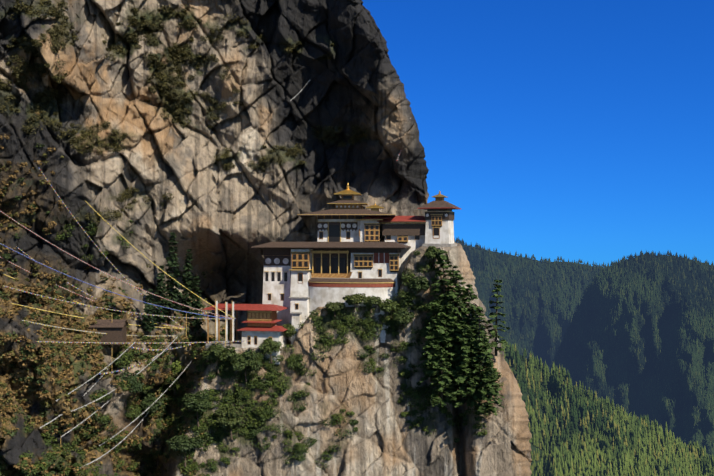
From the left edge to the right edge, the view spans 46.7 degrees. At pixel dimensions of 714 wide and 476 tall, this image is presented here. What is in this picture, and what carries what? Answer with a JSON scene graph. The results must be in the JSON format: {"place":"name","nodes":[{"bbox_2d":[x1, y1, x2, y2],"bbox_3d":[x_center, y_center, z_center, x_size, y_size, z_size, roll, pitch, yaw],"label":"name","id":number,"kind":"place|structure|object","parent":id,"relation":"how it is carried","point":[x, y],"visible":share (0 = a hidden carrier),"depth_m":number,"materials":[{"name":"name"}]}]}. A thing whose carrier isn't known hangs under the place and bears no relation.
{"place":"outdoors","nodes":[
{"label":"outdoors","id":0,"kind":"place"},
{"bbox_2d":[0,0,531,475],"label":"cliff rock","id":1,"kind":"object","parent":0,"point":[216,218],"visible":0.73,"depth_m":243.48,"materials":[{"name":"grey stone"}]},
{"bbox_2d":[60,303,186,446],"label":"huts and poles","id":2,"kind":"object","parent":1,"relation":"on","point":[115,330],"visible":0.46,"depth_m":223.11,"materials":[{"name":"brown wood"}]},
{"bbox_2d":[0,80,410,467],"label":"prayer flags","id":3,"kind":"object","parent":1,"relation":"on","point":[176,327],"visible":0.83,"depth_m":224.33,"materials":[{"name":"fabric"}]},
{"bbox_2d":[0,0,509,475],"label":"foliage","id":4,"kind":"object","parent":1,"relation":"on","point":[194,403],"visible":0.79,"depth_m":232.54,"materials":[{"name":"green plant"}]},
{"bbox_2d":[124,242,507,466],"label":"tree trunks","id":5,"kind":"object","parent":1,"relation":"on","point":[431,381],"visible":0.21,"depth_m":235.40,"materials":[{"name":"brown plant"}]},
{"bbox_2d":[202,184,460,363],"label":"monastery","id":6,"kind":"structure","parent":1,"relation":"on","point":[348,252],"depth_m":248.23,"materials":[{"name":"white paint"}]},
{"bbox_2d":[362,0,713,265],"label":"sky","id":7,"kind":"structure","parent":0,"point":[583,130],"materials":[{"name":"blue"}]},
{"bbox_2d":[455,242,701,364],"bbox_3d":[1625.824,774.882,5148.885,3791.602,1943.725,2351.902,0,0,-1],"label":"mountain","id":8,"kind":"structure","parent":0,"point":[520,275],"depth_m":5987.40,"materials":[{"name":"green plant"}]},
{"bbox_2d":[454,236,653,369],"bbox_3d":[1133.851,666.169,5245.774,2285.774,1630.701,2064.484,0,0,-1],"label":"forest trees","id":9,"kind":"object","parent":8,"relation":"on","point":[549,316],"visible":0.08,"depth_m":5901.37,"materials":[{"name":"green plant"}]},
{"bbox_2d":[504,346,706,475],"bbox_3d":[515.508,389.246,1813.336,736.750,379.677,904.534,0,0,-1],"label":"mountain","id":10,"kind":"structure","parent":0,"point":[533,447],"depth_m":1919.69,"materials":[{"name":"green plant"}]},
{"bbox_2d":[497,333,713,475],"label":"forest trees","id":11,"kind":"object","parent":10,"relation":"on","point":[628,443],"visible":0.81,"depth_m":1824.84,"materials":[{"name":"green plant"}]},
{"bbox_2d":[555,255,713,452],"bbox_3d":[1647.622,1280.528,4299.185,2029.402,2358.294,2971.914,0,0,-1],"label":"mountain","id":12,"kind":"structure","parent":0,"point":[625,341],"depth_m":4507.80,"materials":[{"name":"green plant"}]},
{"bbox_2d":[549,250,713,458],"bbox_3d":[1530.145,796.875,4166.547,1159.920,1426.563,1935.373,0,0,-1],"label":"forest trees","id":13,"kind":"object","parent":12,"relation":"on","point":[669,391],"visible":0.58,"depth_m":4363.33,"materials":[{"name":"green plant"}]}
]}

